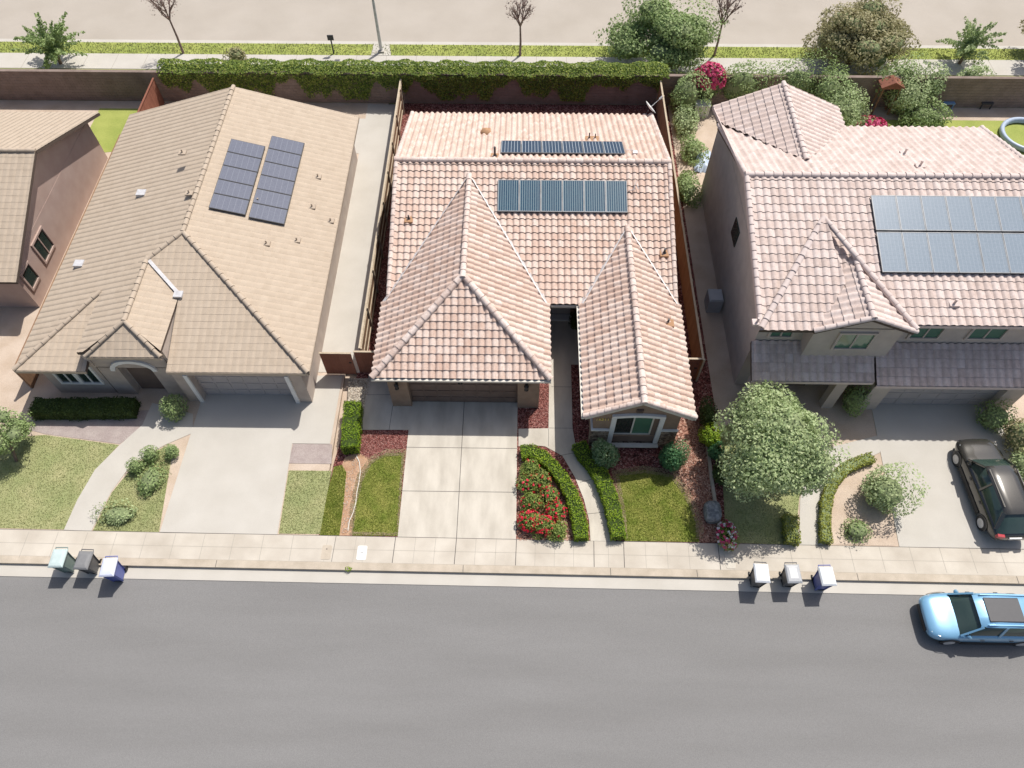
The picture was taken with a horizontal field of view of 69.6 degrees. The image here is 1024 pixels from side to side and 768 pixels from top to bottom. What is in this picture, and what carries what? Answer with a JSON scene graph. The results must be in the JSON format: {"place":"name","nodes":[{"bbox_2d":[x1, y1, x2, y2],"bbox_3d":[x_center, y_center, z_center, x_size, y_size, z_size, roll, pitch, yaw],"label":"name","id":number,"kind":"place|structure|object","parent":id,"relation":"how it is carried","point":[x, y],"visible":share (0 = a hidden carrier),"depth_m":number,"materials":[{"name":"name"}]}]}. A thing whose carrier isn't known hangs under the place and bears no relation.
{"place":"outdoors","nodes":[
{"label":"outdoors","id":0,"kind":"place"},
{"bbox_2d":[0,435,118,529],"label":"lawn","id":1,"kind":"structure","parent":0,"point":[63,471],"depth_m":32.59,"materials":[{"name":"green plant"}]},
{"bbox_2d":[0,406,35,461],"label":"tree","id":2,"kind":"object","parent":1,"relation":"on","point":[18,430],"visible":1,"depth_m":32.07,"materials":[{"name":"green plant"}]},
{"bbox_2d":[90,108,137,151],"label":"lawn","id":3,"kind":"structure","parent":0,"point":[107,126],"depth_m":45.48,"materials":[{"name":"green plant"}]},
{"bbox_2d":[64,403,192,530],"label":"walkway","id":4,"kind":"structure","parent":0,"point":[157,429],"depth_m":33.08,"materials":[{"name":"concrete"}]},
{"bbox_2d":[93,447,170,531],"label":"lawn","id":5,"kind":"structure","parent":0,"point":[141,498],"depth_m":31.97,"materials":[{"name":"green plant"}]},
{"bbox_2d":[89,498,138,526],"bbox_3d":[-17.037,5.460,31.415,2.180,0.673,1.228,1,57,0],"label":"shrub","id":6,"kind":"object","parent":5,"relation":"on","point":[116,515],"visible":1,"depth_m":31.36,"materials":[{"name":"green plant"}]},
{"bbox_2d":[135,459,171,498],"bbox_3d":[-15.940,3.981,32.324,1.720,0.750,1.693,-39,65,-22],"label":"shrub","id":7,"kind":"object","parent":5,"relation":"on","point":[149,480],"visible":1,"depth_m":32.12,"materials":[{"name":"green plant"}]},
{"bbox_2d":[0,100,388,534],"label":"yard ground","id":8,"kind":"structure","parent":0,"point":[17,393],"depth_m":35.45,"materials":[{"name":"grey concrete"}]},
{"bbox_2d":[0,111,107,306],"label":"cropped house","id":9,"kind":"structure","parent":8,"relation":"on","point":[52,164],"depth_m":38.16,"materials":[{"name":"paint"}]},
{"bbox_2d":[27,396,140,421],"bbox_3d":[-19.773,1.110,34.101,4.818,0.835,1.146,1,57,0],"label":"hedge","id":10,"kind":"object","parent":8,"relation":"on","point":[87,409],"visible":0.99,"depth_m":33.92,"materials":[{"name":"green plant"}]},
{"bbox_2d":[30,410,148,443],"bbox_3d":[-19.692,1.959,34.044,5.472,0.060,1.807,1,57,0],"label":"bark bed","id":11,"kind":"object","parent":8,"relation":"on","point":[117,431],"visible":0.85,"depth_m":33.95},
{"bbox_2d":[11,84,358,402],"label":"beige house","id":12,"kind":"structure","parent":8,"relation":"on","point":[168,279],"depth_m":34.60,"materials":[{"name":"beige tile"}]},
{"bbox_2d":[209,193,249,215],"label":"solar panel","id":13,"kind":"object","parent":12,"relation":"attached to","point":[228,204],"visible":1,"depth_m":35.73,"materials":[{"name":"grey glass"}]},
{"bbox_2d":[195,376,291,394],"bbox_3d":[-12.309,-0.098,34.023,4.350,2.200,0.080,1,57,0],"label":"garage door","id":14,"kind":"structure","parent":12,"relation":"in","point":[249,385],"depth_m":34.19,"materials":[{"name":"white metal"}]},
{"bbox_2d":[249,203,287,224],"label":"solar panel","id":15,"kind":"object","parent":12,"relation":"attached to","point":[268,213],"visible":1,"depth_m":36.09,"materials":[{"name":"grey glass"}]},
{"bbox_2d":[289,444,331,463],"bbox_3d":[-9.025,3.160,33.262,1.900,0.062,0.980,1,57,0],"label":"gravel bed","id":16,"kind":"object","parent":8,"relation":"on","point":[311,453],"visible":1,"depth_m":33.22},
{"bbox_2d":[292,376,341,443],"bbox_3d":[-9.118,1.183,34.554,1.850,0.118,3.700,1,57,0],"label":"concrete pad","id":17,"kind":"object","parent":8,"relation":"on","point":[315,419],"visible":0.86,"depth_m":34.33,"materials":[{"name":"beige concrete"}]},
{"bbox_2d":[318,352,356,373],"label":"side gate","id":18,"kind":"structure","parent":8,"relation":"on","point":[338,362],"depth_m":34.71,"materials":[{"name":"brown wood"}]},
{"bbox_2d":[318,104,395,372],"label":"concrete pad","id":19,"kind":"object","parent":8,"relation":"on","point":[344,323],"visible":0.79,"depth_m":40.38,"materials":[{"name":"beige concrete"}]},
{"bbox_2d":[160,394,298,533],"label":"driveway","id":20,"kind":"structure","parent":0,"point":[232,474],"depth_m":32.86,"materials":[{"name":"concrete"}]},
{"bbox_2d":[279,470,331,533],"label":"lawn","id":21,"kind":"structure","parent":0,"point":[313,496],"depth_m":31.96,"materials":[{"name":"green plant"}]},
{"bbox_2d":[320,465,345,535],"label":"lawn","id":22,"kind":"structure","parent":0,"point":[335,509],"depth_m":31.91,"materials":[{"name":"green plant"}]},
{"bbox_2d":[329,374,356,483],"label":"ground","id":23,"kind":"structure","parent":0,"point":[340,420],"depth_m":34.49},
{"bbox_2d":[0,555,1023,584],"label":"curb","id":24,"kind":"structure","parent":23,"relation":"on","point":[537,570],"depth_m":30.34,"materials":[{"name":"concrete"}]},
{"bbox_2d":[339,453,370,535],"bbox_3d":[-6.953,4.763,32.237,1.329,0.058,3.937,1,57,0],"label":"dirt strip","id":25,"kind":"object","parent":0,"point":[347,463],"visible":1,"depth_m":32.47,"materials":[{"name":"brown soil"}]},
{"bbox_2d":[352,453,403,535],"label":"lawn","id":26,"kind":"structure","parent":0,"point":[383,487],"depth_m":32.05,"materials":[{"name":"green plant"}]},
{"bbox_2d":[398,401,517,538],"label":"driveway","id":27,"kind":"structure","parent":0,"point":[460,474],"depth_m":32.74,"materials":[{"name":"concrete"}]},
{"bbox_2d":[0,39,1023,48],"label":"curb","id":28,"kind":"structure","parent":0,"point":[466,43],"depth_m":50.03,"materials":[{"name":"concrete"}]},
{"bbox_2d":[0,576,1023,767],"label":"road","id":29,"kind":"structure","parent":0,"point":[125,673],"depth_m":28.19,"materials":[{"name":"grey asphalt"}]},
{"bbox_2d":[0,564,1023,594],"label":"gutter","id":30,"kind":"object","parent":29,"relation":"on","point":[499,580],"visible":1,"depth_m":30.24,"materials":[{"name":"concrete"}]},
{"bbox_2d":[916,589,1023,645],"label":"parked car","id":31,"kind":"object","parent":29,"relation":"on","point":[965,617],"visible":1,"depth_m":28.27,"materials":[{"name":"blue paint"}]},
{"bbox_2d":[0,0,1023,45],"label":"avenue","id":32,"kind":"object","parent":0,"point":[930,22],"visible":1,"depth_m":51.81,"materials":[{"name":"grey asphalt"}]},
{"bbox_2d":[0,529,1023,575],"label":"sidewalk","id":33,"kind":"structure","parent":0,"point":[573,553],"depth_m":30.74,"materials":[{"name":"concrete"}]},
{"bbox_2d":[0,53,1023,75],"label":"footpath","id":34,"kind":"structure","parent":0,"point":[149,61],"depth_m":48.95,"materials":[{"name":"concrete"}]},
{"bbox_2d":[10,11,87,68],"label":"spiky tree","id":35,"kind":"object","parent":34,"relation":"on","point":[51,45],"visible":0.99,"depth_m":47.31,"materials":[{"name":"green plant"}]},
{"bbox_2d":[594,0,728,73],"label":"round tree","id":36,"kind":"object","parent":34,"relation":"on","point":[670,39],"visible":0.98,"depth_m":46.10,"materials":[{"name":"green plant"}]},
{"bbox_2d":[802,0,921,74],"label":"round tree","id":37,"kind":"object","parent":34,"relation":"on","point":[869,34],"visible":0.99,"depth_m":45.95,"materials":[{"name":"green plant"}]},
{"bbox_2d":[936,16,1007,72],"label":"spiky tree","id":38,"kind":"object","parent":34,"relation":"on","point":[970,42],"visible":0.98,"depth_m":47.27,"materials":[{"name":"green plant"}]},
{"bbox_2d":[0,41,1023,59],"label":"grass verge","id":39,"kind":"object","parent":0,"point":[493,51],"depth_m":49.56,"materials":[{"name":"green plant"}]},
{"bbox_2d":[0,68,1023,107],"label":"planting strip","id":40,"kind":"object","parent":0,"point":[394,103],"visible":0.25,"depth_m":48.11,"materials":[{"name":"brown soil"}]},
{"bbox_2d":[0,69,1023,107],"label":"block wall","id":41,"kind":"structure","parent":40,"relation":"on","point":[133,85],"depth_m":45.78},
{"bbox_2d":[156,57,668,101],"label":"ivy","id":42,"kind":"object","parent":41,"relation":"attached to","point":[297,67],"visible":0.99,"depth_m":45.05,"materials":[{"name":"green plant"}]},
{"bbox_2d":[690,60,727,100],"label":"flower shrub","id":43,"kind":"object","parent":40,"relation":"on","point":[713,73],"visible":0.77,"depth_m":44.42,"materials":[{"name":"pink plant"}]},
{"bbox_2d":[719,59,775,100],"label":"shrub","id":44,"kind":"object","parent":40,"relation":"on","point":[740,84],"visible":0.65,"depth_m":44.75,"materials":[{"name":"green plant"}]},
{"bbox_2d":[756,47,845,93],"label":"shrub","id":45,"kind":"object","parent":40,"relation":"on","point":[801,80],"visible":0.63,"depth_m":44.69,"materials":[{"name":"green plant"}]},
{"bbox_2d":[871,54,932,115],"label":"shrub","id":46,"kind":"object","parent":40,"relation":"on","point":[911,92],"visible":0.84,"depth_m":44.59,"materials":[{"name":"green plant"}]},
{"bbox_2d":[873,51,931,98],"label":"shrub","id":47,"kind":"object","parent":40,"relation":"on","point":[904,71],"visible":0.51,"depth_m":44.58,"materials":[{"name":"green plant"}]},
{"bbox_2d":[319,103,724,542],"bbox_3d":[0.815,-5.482,38.871,17.600,0.190,28.850,1,57,0],"label":"yard bed","id":48,"kind":"object","parent":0,"point":[630,458],"visible":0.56,"depth_m":35.23,"materials":[{"name":"brown soil"}]},
{"bbox_2d":[348,378,367,426],"bbox_3d":[-7.347,1.424,34.373,1.034,0.060,3.996,1,57,0],"label":"gravel bed","id":49,"kind":"object","parent":48,"relation":"on","point":[354,387],"visible":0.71,"depth_m":35.08,"materials":[{"name":"beige gravel"}]},
{"bbox_2d":[340,400,363,454],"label":"hedge","id":50,"kind":"object","parent":49,"relation":"on","point":[351,427],"visible":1,"depth_m":33.22,"materials":[{"name":"green plant"}]},
{"bbox_2d":[358,79,404,350],"bbox_3d":[-6.913,-9.652,40.341,0.150,1.845,20.150,1,57,0],"label":"wooden fence","id":51,"kind":"object","parent":48,"relation":"on","point":[367,327],"visible":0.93,"depth_m":39.13,"materials":[{"name":"brown wood"}]},
{"bbox_2d":[360,430,407,458],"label":"bark chips","id":52,"kind":"object","parent":48,"relation":"on","point":[384,445],"visible":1,"depth_m":33.54,"materials":[{"name":"red wood"}]},
{"bbox_2d":[362,376,410,432],"bbox_3d":[-5.821,0.926,34.709,2.206,0.128,3.290,1,57,0],"label":"concrete pad","id":53,"kind":"object","parent":48,"relation":"on","point":[381,412],"visible":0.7,"depth_m":34.41,"materials":[{"name":"grey concrete"}]},
{"bbox_2d":[517,449,573,539],"bbox_3d":[1.566,4.771,32.221,2.652,0.060,4.382,1,57,0],"label":"bark bed","id":54,"kind":"object","parent":48,"relation":"on","point":[528,535],"visible":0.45,"depth_m":31.68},
{"bbox_2d":[520,443,589,541],"bbox_3d":[2.028,4.527,31.974,1.410,0.677,5.221,-26,61,-16],"label":"hedge","id":55,"kind":"object","parent":54,"relation":"on","point":[558,474],"visible":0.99,"depth_m":31.89,"materials":[{"name":"green plant"}]},
{"bbox_2d":[550,321,578,364],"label":"porch floor","id":56,"kind":"structure","parent":48,"relation":"on","point":[564,342],"depth_m":36.50,"materials":[{"name":"concrete"}]},
{"bbox_2d":[571,440,626,540],"bbox_3d":[3.916,4.549,31.951,1.126,0.679,4.806,-16,59,-10],"label":"hedge","id":57,"kind":"object","parent":48,"relation":"on","point":[599,475],"visible":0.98,"depth_m":31.77,"materials":[{"name":"green plant"}]},
{"bbox_2d":[591,438,620,469],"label":"shrub","id":58,"kind":"object","parent":48,"relation":"on","point":[604,452],"visible":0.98,"depth_m":32.04,"materials":[{"name":"green plant"}]},
{"bbox_2d":[658,437,690,471],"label":"shrub","id":59,"kind":"object","parent":48,"relation":"on","point":[673,459],"visible":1,"depth_m":31.84,"materials":[{"name":"green plant"}]},
{"bbox_2d":[656,81,704,380],"bbox_3d":[8.943,-9.290,40.091,0.150,1.845,20.600,1,57,0],"label":"wooden fence","id":60,"kind":"object","parent":48,"relation":"on","point":[693,327],"visible":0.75,"depth_m":38.09,"materials":[{"name":"brown wood"}]},
{"bbox_2d":[673,419,717,541],"bbox_3d":[8.038,4.146,32.614,1.851,0.060,5.986,1,57,0],"label":"bark bed","id":61,"kind":"object","parent":48,"relation":"on","point":[684,427],"visible":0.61,"depth_m":32.80,"materials":[{"name":"brown wood"}]},
{"bbox_2d":[369,111,697,447],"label":"tiled house","id":62,"kind":"structure","parent":0,"point":[481,292],"depth_m":34.19,"materials":[{"name":"beige tile"}]},
{"bbox_2d":[408,382,517,402],"bbox_3d":[-2.214,0.250,33.789,4.950,2.200,0.085,1,57,0],"label":"garage door","id":63,"kind":"structure","parent":62,"relation":"in","point":[420,391],"depth_m":33.92,"materials":[{"name":"brown paint"}]},
{"bbox_2d":[497,179,518,212],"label":"solar panel","id":64,"kind":"object","parent":62,"relation":"on","point":[508,195],"visible":1,"depth_m":35.56,"materials":[{"name":"glass"}]},
{"bbox_2d":[519,180,540,212],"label":"solar panel","id":65,"kind":"object","parent":62,"relation":"on","point":[529,196],"visible":1,"depth_m":35.55,"materials":[{"name":"glass"}]},
{"bbox_2d":[541,180,561,212],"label":"solar panel","id":66,"kind":"object","parent":62,"relation":"on","point":[551,196],"visible":1,"depth_m":35.55,"materials":[{"name":"glass"}]},
{"bbox_2d":[562,180,583,213],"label":"solar panel","id":67,"kind":"object","parent":62,"relation":"attached to","point":[572,196],"visible":1,"depth_m":35.54,"materials":[{"name":"glass"}]},
{"bbox_2d":[584,180,605,213],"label":"solar panel","id":68,"kind":"object","parent":62,"relation":"attached to","point":[594,197],"visible":1,"depth_m":35.52,"materials":[{"name":"glass"}]},
{"bbox_2d":[605,180,627,213],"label":"solar panel","id":69,"kind":"object","parent":62,"relation":"attached to","point":[616,196],"visible":1,"depth_m":35.52,"materials":[{"name":"glass"}]},
{"bbox_2d":[607,413,665,447],"bbox_3d":[5.400,1.964,32.125,2.300,2.640,0.440,1,57,0],"label":"window","id":70,"kind":"structure","parent":62,"relation":"in","point":[632,423],"depth_m":32.25,"materials":[{"name":"white paint"}]},
{"bbox_2d":[518,364,613,540],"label":"walkway","id":71,"kind":"structure","parent":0,"point":[557,436],"depth_m":33.63,"materials":[{"name":"concrete"}]},
{"bbox_2d":[612,465,703,541],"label":"lawn","id":72,"kind":"structure","parent":0,"point":[670,513],"depth_m":31.76,"materials":[{"name":"green plant"}]},
{"bbox_2d":[720,425,800,543],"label":"lawn","id":73,"kind":"structure","parent":0,"point":[771,523],"depth_m":31.69,"materials":[{"name":"green plant"}]},
{"bbox_2d":[712,379,852,502],"bbox_3d":[10.842,2.614,30.463,5.033,5.261,5.359,1,57,0],"label":"leafy tree","id":74,"kind":"object","parent":73,"relation":"on","point":[778,447],"visible":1,"depth_m":28.84,"materials":[{"name":"green plant"}]},
{"bbox_2d":[799,436,879,544],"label":"walkway","id":75,"kind":"structure","parent":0,"point":[809,517],"depth_m":32.01,"materials":[{"name":"concrete"}]},
{"bbox_2d":[668,105,1023,546],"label":"yard ground","id":76,"kind":"structure","parent":0,"point":[726,390],"depth_m":36.80,"materials":[{"name":"grey concrete"}]},
{"bbox_2d":[672,103,699,143],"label":"shrub","id":77,"kind":"object","parent":76,"relation":"on","point":[682,122],"visible":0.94,"depth_m":44.30,"materials":[{"name":"green plant"}]},
{"bbox_2d":[677,170,702,208],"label":"shrub","id":78,"kind":"object","parent":76,"relation":"on","point":[686,187],"visible":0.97,"depth_m":41.32,"materials":[{"name":"green plant"}]},
{"bbox_2d":[668,70,712,119],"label":"shrub","id":79,"kind":"object","parent":76,"relation":"on","point":[686,92],"visible":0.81,"depth_m":44.58,"materials":[{"name":"green plant"}]},
{"bbox_2d":[808,64,860,104],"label":"shrub","id":80,"kind":"object","parent":76,"relation":"on","point":[826,89],"visible":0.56,"depth_m":44.56,"materials":[{"name":"green plant"}]},
{"bbox_2d":[842,385,871,417],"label":"shrub","id":81,"kind":"object","parent":76,"relation":"on","point":[853,398],"visible":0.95,"depth_m":33.39,"materials":[{"name":"green plant"}]},
{"bbox_2d":[831,460,894,545],"bbox_3d":[14.912,5.075,32.011,3.070,0.060,4.068,1,57,0],"label":"bark bed","id":82,"kind":"object","parent":76,"relation":"on","point":[850,503],"visible":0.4,"depth_m":31.64,"materials":[{"name":"beige gravel"}]},
{"bbox_2d":[817,452,876,545],"bbox_3d":[14.190,4.692,31.927,1.448,0.564,5.259,32,63,19],"label":"hedge","id":83,"kind":"object","parent":82,"relation":"on","point":[826,501],"visible":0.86,"depth_m":31.75,"materials":[{"name":"green plant"}]},
{"bbox_2d":[859,462,930,518],"bbox_3d":[16.135,4.281,31.022,2.449,2.581,2.242,33,63,19],"label":"shrub","id":84,"kind":"object","parent":76,"relation":"on","point":[883,492],"visible":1,"depth_m":30.83,"materials":[{"name":"green plant"}]},
{"bbox_2d":[974,397,1017,432],"bbox_3d":[22.001,1.360,33.453,1.756,1.619,1.547,1,57,0],"label":"shrub","id":85,"kind":"object","parent":76,"relation":"on","point":[993,417],"visible":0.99,"depth_m":33.20,"materials":[{"name":"green plant"}]},
{"bbox_2d":[1001,417,1023,456],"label":"shrub","id":86,"kind":"object","parent":76,"relation":"on","point":[1014,434],"visible":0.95,"depth_m":32.73,"materials":[{"name":"green plant"}]},
{"bbox_2d":[700,80,1023,409],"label":"two storey house","id":87,"kind":"structure","parent":0,"point":[795,179],"depth_m":32.14,"materials":[{"name":"beige tile"}]},
{"bbox_2d":[830,332,878,349],"bbox_3d":[14.464,-1.813,31.171,1.600,1.200,0.100,1,57,0],"label":"window","id":88,"kind":"structure","parent":87,"relation":"in","point":[844,340],"depth_m":31.16,"materials":[{"name":"green glass"}]},
{"bbox_2d":[871,195,900,231],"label":"solar panel","id":89,"kind":"object","parent":87,"relation":"on","point":[885,213],"visible":1,"depth_m":31.74,"materials":[{"name":"glass"}]},
{"bbox_2d":[876,232,907,273],"bbox_3d":[16.083,-5.559,31.252,1.055,0.656,1.833,1,57,0],"label":"solar panel","id":90,"kind":"object","parent":87,"relation":"on","point":[892,253],"visible":1,"depth_m":31.18,"materials":[{"name":"glass"}]},
{"bbox_2d":[896,195,925,231],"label":"solar panel","id":91,"kind":"object","parent":87,"relation":"on","point":[910,213],"visible":1,"depth_m":31.73,"materials":[{"name":"glass"}]},
{"bbox_2d":[901,232,932,273],"bbox_3d":[17.153,-5.548,31.244,1.055,0.656,1.833,1,57,0],"label":"solar panel","id":92,"kind":"object","parent":87,"relation":"on","point":[917,252],"visible":1,"depth_m":31.16,"materials":[{"name":"glass"}]},
{"bbox_2d":[920,196,950,231],"bbox_3d":[18.247,-7.326,31.796,1.055,0.607,1.653,1,57,0],"label":"solar panel","id":93,"kind":"object","parent":87,"relation":"on","point":[935,213],"visible":1,"depth_m":31.71,"materials":[{"name":"glass"}]},
{"bbox_2d":[879,389,999,404],"bbox_3d":[19.561,0.359,33.694,5.200,2.200,0.080,1,57,0],"label":"garage door","id":94,"kind":"structure","parent":87,"relation":"in","point":[894,396],"depth_m":33.98,"materials":[{"name":"white metal"}]},
{"bbox_2d":[927,232,958,273],"bbox_3d":[18.223,-5.536,31.235,1.055,0.656,1.833,1,57,0],"label":"solar panel","id":95,"kind":"object","parent":87,"relation":"on","point":[942,253],"visible":1,"depth_m":31.16,"materials":[{"name":"glass"}]},
{"bbox_2d":[945,196,976,232],"bbox_3d":[19.317,-7.314,31.787,1.055,0.607,1.653,1,57,0],"label":"solar panel","id":96,"kind":"object","parent":87,"relation":"on","point":[960,214],"visible":1,"depth_m":31.71,"materials":[{"name":"glass"}]},
{"bbox_2d":[952,232,984,274],"bbox_3d":[19.293,-5.524,31.226,1.055,0.656,1.833,1,57,0],"label":"solar panel","id":97,"kind":"object","parent":87,"relation":"on","point":[968,253],"visible":1,"depth_m":31.15,"materials":[{"name":"glass"}]},
{"bbox_2d":[970,196,1001,232],"bbox_3d":[20.387,-7.303,31.778,1.055,0.607,1.653,1,57,0],"label":"solar panel","id":98,"kind":"object","parent":87,"relation":"on","point":[985,214],"visible":1,"depth_m":31.70,"materials":[{"name":"glass"}]},
{"bbox_2d":[977,233,1009,274],"bbox_3d":[20.363,-5.513,31.218,1.055,0.656,1.833,1,57,0],"label":"solar panel","id":99,"kind":"object","parent":87,"relation":"on","point":[993,254],"visible":1,"depth_m":31.14,"materials":[{"name":"glass"}]},
{"bbox_2d":[995,196,1023,232],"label":"solar panel","id":100,"kind":"object","parent":87,"relation":"on","point":[1010,214],"visible":1,"depth_m":31.70,"materials":[{"name":"glass"}]},
{"bbox_2d":[1002,233,1023,274],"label":"solar panel","id":101,"kind":"object","parent":87,"relation":"on","point":[1014,244],"visible":1,"depth_m":31.17,"materials":[{"name":"glass"}]},
{"bbox_2d":[872,404,1023,548],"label":"driveway","id":102,"kind":"structure","parent":0,"point":[924,438],"depth_m":32.88,"materials":[{"name":"concrete"}]},
{"bbox_2d":[952,439,1023,540],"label":"parked car","id":103,"kind":"object","parent":102,"relation":"on","point":[992,480],"visible":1,"depth_m":30.91,"materials":[{"name":"black paint"}]},
{"bbox_2d":[880,120,1023,154],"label":"lawn","id":104,"kind":"structure","parent":0,"point":[1014,132],"depth_m":45.40,"materials":[{"name":"green plant"}]},
{"bbox_2d":[827,83,872,126],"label":"shrub","id":105,"kind":"object","parent":104,"relation":"on","point":[850,111],"visible":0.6,"depth_m":43.98,"materials":[{"name":"green plant"}]},
{"bbox_2d":[896,96,956,126],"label":"shrub","id":106,"kind":"object","parent":104,"relation":"on","point":[923,116],"visible":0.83,"depth_m":44.61,"materials":[{"name":"green plant"}]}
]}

